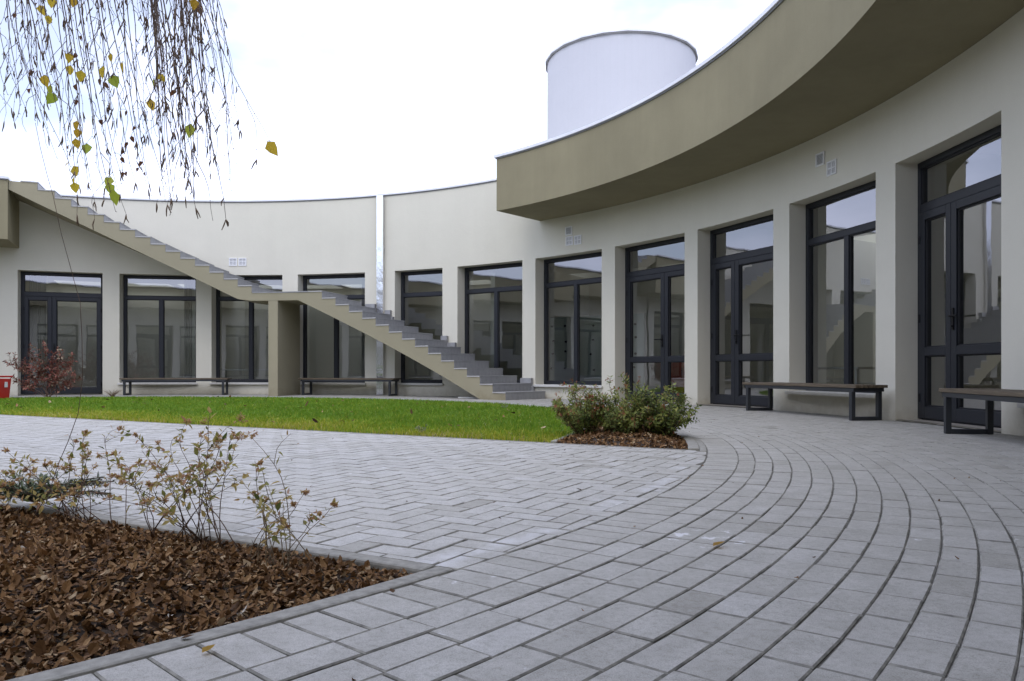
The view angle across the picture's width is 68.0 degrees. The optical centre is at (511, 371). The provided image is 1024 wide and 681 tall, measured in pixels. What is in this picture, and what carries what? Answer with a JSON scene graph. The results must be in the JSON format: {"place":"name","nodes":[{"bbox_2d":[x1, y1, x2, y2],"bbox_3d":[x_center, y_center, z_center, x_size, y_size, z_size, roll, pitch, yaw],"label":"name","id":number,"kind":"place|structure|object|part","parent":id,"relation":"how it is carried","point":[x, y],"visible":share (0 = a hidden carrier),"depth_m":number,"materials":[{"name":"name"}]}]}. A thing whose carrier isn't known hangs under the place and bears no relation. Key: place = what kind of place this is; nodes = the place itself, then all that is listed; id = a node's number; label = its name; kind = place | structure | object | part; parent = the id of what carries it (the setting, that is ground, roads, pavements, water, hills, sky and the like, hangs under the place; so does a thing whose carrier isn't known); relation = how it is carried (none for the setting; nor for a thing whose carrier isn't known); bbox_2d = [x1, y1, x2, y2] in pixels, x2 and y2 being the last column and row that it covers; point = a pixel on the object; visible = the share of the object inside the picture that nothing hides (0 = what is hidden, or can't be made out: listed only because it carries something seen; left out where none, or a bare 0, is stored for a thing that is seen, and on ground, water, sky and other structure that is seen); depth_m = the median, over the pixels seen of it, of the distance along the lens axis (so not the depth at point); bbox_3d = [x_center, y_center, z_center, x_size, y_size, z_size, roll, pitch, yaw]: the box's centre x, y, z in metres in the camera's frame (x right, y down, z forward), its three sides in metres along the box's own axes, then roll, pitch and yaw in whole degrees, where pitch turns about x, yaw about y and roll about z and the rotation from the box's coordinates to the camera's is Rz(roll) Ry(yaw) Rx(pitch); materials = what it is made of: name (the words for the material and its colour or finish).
{"place":"outdoors","nodes":[
{"label":"outdoors","id":0,"kind":"place"},
{"bbox_2d":[0,503,412,680],"bbox_3d":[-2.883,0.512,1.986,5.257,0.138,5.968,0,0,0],"label":"dry leaf mulch","id":1,"kind":"object","parent":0,"point":[52,543],"visible":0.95,"depth_m":1.83,"materials":[{"name":"brown plant"}]},
{"bbox_2d":[0,470,23,509],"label":"autumn shrub","id":2,"kind":"object","parent":1,"relation":"on","point":[3,483],"visible":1,"depth_m":2.46,"materials":[{"name":"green plant"}]},
{"bbox_2d":[24,123,82,532],"bbox_3d":[-1.465,-0.137,2.420,0.193,1.314,0.002,0,0,0],"label":"bare cane","id":3,"kind":"object","parent":1,"relation":"on","point":[81,336],"visible":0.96,"depth_m":2.42,"materials":[{"name":"brown plant"}]},
{"bbox_2d":[0,472,118,503],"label":"conifer","id":4,"kind":"object","parent":1,"relation":"on","point":[17,487],"visible":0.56,"depth_m":2.88,"materials":[{"name":"plant"}]},
{"bbox_2d":[0,425,130,526],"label":"autumn shrub","id":5,"kind":"object","parent":1,"relation":"on","point":[85,433],"visible":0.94,"depth_m":2.63,"materials":[{"name":"brown plant"}]},
{"bbox_2d":[0,0,277,229],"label":"weeping birch","id":6,"kind":"object","parent":1,"relation":"on","point":[189,129],"visible":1,"depth_m":2.96,"materials":[{"name":"green plant"}]},
{"bbox_2d":[101,407,250,550],"bbox_3d":[-1.036,0.316,2.312,0.496,0.420,0.530,0,0,0],"label":"autumn shrub","id":7,"kind":"object","parent":1,"relation":"on","point":[164,513],"visible":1,"depth_m":2.35,"materials":[{"name":"brown plant"}]},
{"bbox_2d":[235,429,338,575],"bbox_3d":[-0.630,0.347,2.031,0.338,0.388,0.218,0,0,22],"label":"autumn shrub","id":8,"kind":"object","parent":1,"relation":"on","point":[283,520],"visible":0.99,"depth_m":2.05,"materials":[{"name":"brown plant"}]},
{"bbox_2d":[0,395,687,449],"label":"lawn grass","id":9,"kind":"structure","parent":0,"point":[380,416],"depth_m":9.03,"materials":[{"name":"green plant"}]},
{"bbox_2d":[0,376,12,397],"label":"red bin","id":10,"kind":"object","parent":9,"relation":"on","point":[5,384],"visible":0.93,"depth_m":14.09,"materials":[{"name":"plastic"}]},
{"bbox_2d":[7,395,545,427],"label":"lawn litter","id":11,"kind":"object","parent":9,"relation":"on","point":[313,419],"visible":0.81,"depth_m":8.98,"materials":[{"name":"brown plant"}]},
{"bbox_2d":[557,425,687,449],"bbox_3d":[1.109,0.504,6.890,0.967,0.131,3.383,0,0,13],"label":"bark mulch","id":12,"kind":"object","parent":9,"relation":"on","point":[675,440],"visible":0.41,"depth_m":5.62,"materials":[{"name":"brown plant"}]},
{"bbox_2d":[550,379,607,434],"bbox_3d":[0.561,0.285,6.137,0.505,0.475,0.594,0,0,0],"label":"evergreen shrub","id":13,"kind":"object","parent":12,"relation":"on","point":[571,416],"visible":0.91,"depth_m":6.05,"materials":[{"name":"green plant"}]},
{"bbox_2d":[586,372,664,433],"bbox_3d":[0.907,0.262,6.020,0.646,0.532,0.723,0,0,0],"label":"evergreen shrub","id":14,"kind":"object","parent":12,"relation":"on","point":[614,418],"visible":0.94,"depth_m":5.91,"materials":[{"name":"green plant"}]},
{"bbox_2d":[630,382,701,435],"bbox_3d":[1.230,0.301,6.041,0.571,0.449,0.648,0,0,17],"label":"evergreen shrub","id":15,"kind":"object","parent":12,"relation":"on","point":[668,419],"visible":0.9,"depth_m":5.90,"materials":[{"name":"green plant"}]},
{"bbox_2d":[551,420,698,450],"bbox_3d":[1.130,0.553,6.965,1.080,0.074,3.540,0,0,13],"label":"shrub bed curb","id":16,"kind":"object","parent":9,"relation":"on","point":[691,442],"visible":0.23,"depth_m":5.69,"materials":[{"name":"concrete"}]},
{"bbox_2d":[0,415,706,570],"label":"herringbone path","id":17,"kind":"structure","parent":0,"point":[411,498],"depth_m":3.66,"materials":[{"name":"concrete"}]},
{"bbox_2d":[0,414,706,451],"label":"lawn curb","id":18,"kind":"structure","parent":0,"point":[701,445],"depth_m":6.11,"materials":[{"name":"concrete"}]},
{"bbox_2d":[0,0,773,199],"label":"sky","id":19,"kind":"structure","parent":0,"point":[354,97],"materials":[{"name":"white"}]},
{"bbox_2d":[23,395,1000,432],"bbox_3d":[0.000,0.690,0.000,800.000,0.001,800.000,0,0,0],"label":"ground","id":20,"kind":"structure","parent":0,"point":[744,407],"depth_m":9.73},
{"bbox_2d":[0,0,1023,435],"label":"ring building","id":21,"kind":"structure","parent":20,"relation":"on","point":[790,190],"depth_m":12.46,"materials":[{"name":"paint"}]},
{"bbox_2d":[29,276,45,386],"bbox_3d":[-10.997,-0.870,17.590,0.340,2.700,0.070,0,0,-20],"label":"window pane","id":22,"kind":"object","parent":21,"relation":"hanging from","point":[37,319],"visible":0.48,"depth_m":17.60,"materials":[{"name":"glass"}]},
{"bbox_2d":[21,271,102,394],"bbox_3d":[-10.295,-0.872,17.408,1.676,2.788,0.157,0,0,-20],"label":"door","id":23,"kind":"structure","parent":21,"relation":"in","point":[52,298],"depth_m":17.34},
{"bbox_2d":[117,275,196,384],"bbox_3d":[-8.265,-0.983,17.806,1.744,2.565,0.377,0,0,-9],"label":"window","id":24,"kind":"structure","parent":21,"relation":"in","point":[161,299],"depth_m":17.89,"materials":[{"name":"black metal"}]},
{"bbox_2d":[184,280,191,377],"bbox_3d":[-7.730,-0.870,18.410,0.420,2.700,0.069,0,0,-9],"label":"curtain","id":25,"kind":"object","parent":21,"relation":"hanging from","point":[187,333],"visible":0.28,"depth_m":18.39,"materials":[{"name":"fabric"}]},
{"bbox_2d":[220,369,267,377],"bbox_3d":[-6.475,0.227,18.729,1.500,0.580,0.600,0,0,1],"label":"table","id":26,"kind":"object","parent":21,"relation":"on","point":[238,369],"visible":0.21,"depth_m":18.43,"materials":[{"name":"black metal"}]},
{"bbox_2d":[209,276,281,384],"bbox_3d":[-6.212,-0.983,17.927,1.744,2.565,0.377,0,0,2],"label":"window","id":27,"kind":"structure","parent":21,"relation":"in","point":[251,380],"depth_m":18.04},
{"bbox_2d":[300,274,365,384],"bbox_3d":[-4.151,-0.983,17.657,1.744,2.565,0.377,0,0,13],"label":"window","id":28,"kind":"structure","parent":21,"relation":"in","point":[351,297],"depth_m":17.77,"materials":[{"name":"black metal"}]},
{"bbox_2d":[362,278,364,377],"bbox_3d":[-3.392,-0.870,18.012,0.380,2.700,0.070,0,0,13],"label":"curtain","id":29,"kind":"object","parent":21,"relation":"hanging from","point":[363,335],"visible":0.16,"depth_m":18.07,"materials":[{"name":"fabric"}]},
{"bbox_2d":[392,270,443,384],"bbox_3d":[-2.023,-0.983,16.950,1.294,2.565,0.377,0,0,25],"label":"window","id":30,"kind":"structure","parent":21,"relation":"in","point":[404,295],"depth_m":17.16,"materials":[{"name":"black metal"}]},
{"bbox_2d":[455,262,521,385],"bbox_3d":[-0.407,-0.983,16.016,1.744,2.565,0.377,0,0,34],"label":"window","id":31,"kind":"structure","parent":21,"relation":"in","point":[496,290],"depth_m":16.13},
{"bbox_2d":[533,252,602,387],"bbox_3d":[1.160,-0.983,14.714,0.377,2.565,1.744,0,0,-45],"label":"window","id":32,"kind":"structure","parent":21,"relation":"in","point":[576,283],"depth_m":14.81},
{"bbox_2d":[545,29,697,138],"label":"round tower","id":33,"kind":"structure","parent":21,"relation":"on","point":[593,77],"depth_m":17.20,"materials":[{"name":"white paint"}]},
{"bbox_2d":[625,236,684,401],"bbox_3d":[2.544,-0.872,13.212,0.157,2.788,1.676,0,0,-34],"label":"door","id":34,"kind":"structure","parent":21,"relation":"in","point":[665,273],"depth_m":13.18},
{"bbox_2d":[671,362,684,392],"bbox_3d":[3.428,0.087,14.491,0.446,0.740,1.000,0,0,-40],"label":"window pane","id":35,"kind":"structure","parent":21,"relation":"on","point":[678,373],"depth_m":14.48,"materials":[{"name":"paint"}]},
{"bbox_3d":[3.115,0.085,14.552,0.044,0.705,0.486,0,0,-40],"label":"cabinet door","id":36,"kind":"part","parent":35,"relation":"part of","materials":[{"name":"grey glass"}]},
{"bbox_2d":[710,214,772,406],"bbox_3d":[3.527,-0.872,11.445,0.157,2.788,1.676,0,0,-24],"label":"door","id":37,"kind":"structure","parent":21,"relation":"in","point":[736,262],"depth_m":11.66,"materials":[{"name":"black metal"}]},
{"bbox_2d":[785,180,875,397],"bbox_3d":[4.071,-0.983,9.466,0.377,2.565,1.744,0,0,-13],"label":"window","id":38,"kind":"structure","parent":21,"relation":"in","point":[848,234],"depth_m":9.52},
{"bbox_2d":[818,367,875,392],"bbox_3d":[4.553,0.227,10.688,0.600,0.580,1.500,0,0,-18],"label":"table","id":39,"kind":"object","parent":21,"relation":"on","point":[856,374],"visible":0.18,"depth_m":9.95,"materials":[{"name":"black metal"}]},
{"bbox_2d":[918,125,1000,427],"bbox_3d":[4.458,-0.872,7.437,0.157,2.788,1.676,0,0,-2],"label":"door","id":40,"kind":"structure","parent":21,"relation":"in","point":[952,205],"depth_m":7.66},
{"bbox_2d":[93,419,1023,680],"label":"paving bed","id":41,"kind":"object","parent":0,"point":[946,676],"visible":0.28,"depth_m":2.01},
{"bbox_2d":[0,499,452,680],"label":"mulch bed curb","id":42,"kind":"structure","parent":41,"relation":"on","point":[421,571],"depth_m":1.75,"materials":[{"name":"concrete"}]},
{"bbox_2d":[16,416,1000,680],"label":"paving litter","id":43,"kind":"object","parent":41,"relation":"on","point":[634,526],"visible":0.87,"depth_m":3.05,"materials":[{"name":"brown plant"}]},
{"bbox_2d":[9,394,1023,680],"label":"ring walk","id":44,"kind":"structure","parent":41,"relation":"on","point":[453,626],"depth_m":1.85,"materials":[{"name":"concrete"}]},
{"bbox_2d":[2,340,81,397],"bbox_3d":[-9.479,-0.041,15.323,1.541,1.211,0.842,0,0,0],"label":"red leaved shrub","id":45,"kind":"object","parent":44,"relation":"on","point":[54,375],"visible":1,"depth_m":15.29,"materials":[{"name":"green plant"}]},
{"bbox_2d":[102,390,121,396],"bbox_3d":[-8.434,0.456,15.990,0.490,0.173,0.391,0,0,42],"label":"dry grass tuft","id":46,"kind":"object","parent":44,"relation":"on","point":[112,394],"visible":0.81,"depth_m":15.98,"materials":[{"name":"beige plant"}]},
{"bbox_2d":[119,378,231,394],"bbox_3d":[-7.634,0.336,17.266,2.340,0.385,0.400,0,0,-6],"label":"bench","id":47,"kind":"object","parent":44,"relation":"on","point":[124,380],"visible":1,"depth_m":17.12,"materials":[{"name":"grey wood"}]},
{"bbox_2d":[202,644,214,651],"bbox_3d":[-0.572,0.520,1.427,0.020,0.007,0.025,0,0,0],"label":"fallen leaf","id":48,"kind":"object","parent":44,"relation":"on","point":[206,648],"visible":1,"depth_m":1.43,"materials":[{"name":"yellow plant"}]},
{"bbox_2d":[9,180,545,399],"bbox_3d":[-5.073,-1.719,16.264,11.749,4.558,2.709,0,0,9],"label":"outdoor staircase","id":49,"kind":"structure","parent":44,"relation":"on","point":[444,358],"depth_m":16.34,"materials":[{"name":"beige paint"}]},
{"bbox_2d":[298,378,400,395],"bbox_3d":[-3.639,0.336,16.969,2.340,0.385,0.400,0,0,16],"label":"bench","id":50,"kind":"object","parent":44,"relation":"on","point":[388,380],"visible":0.98,"depth_m":16.78,"materials":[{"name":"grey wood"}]},
{"bbox_2d":[742,382,887,420],"bbox_3d":[3.604,0.336,9.287,0.400,0.385,2.340,0,0,-13],"label":"bench","id":51,"kind":"object","parent":44,"relation":"on","point":[852,389],"visible":1,"depth_m":8.53,"materials":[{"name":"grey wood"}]},
{"bbox_2d":[939,388,1023,433],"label":"bench","id":52,"kind":"object","parent":44,"relation":"on","point":[989,396],"visible":1,"depth_m":6.41,"materials":[{"name":"grey wood"}]},
{"bbox_2d":[550,313,644,390],"bbox_3d":[1.766,-0.358,16.736,2.500,1.750,0.100,0,0,36],"label":"climbing board","id":53,"kind":"object","parent":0,"point":[561,348],"visible":0.54,"depth_m":16.83,"materials":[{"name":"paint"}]}
]}

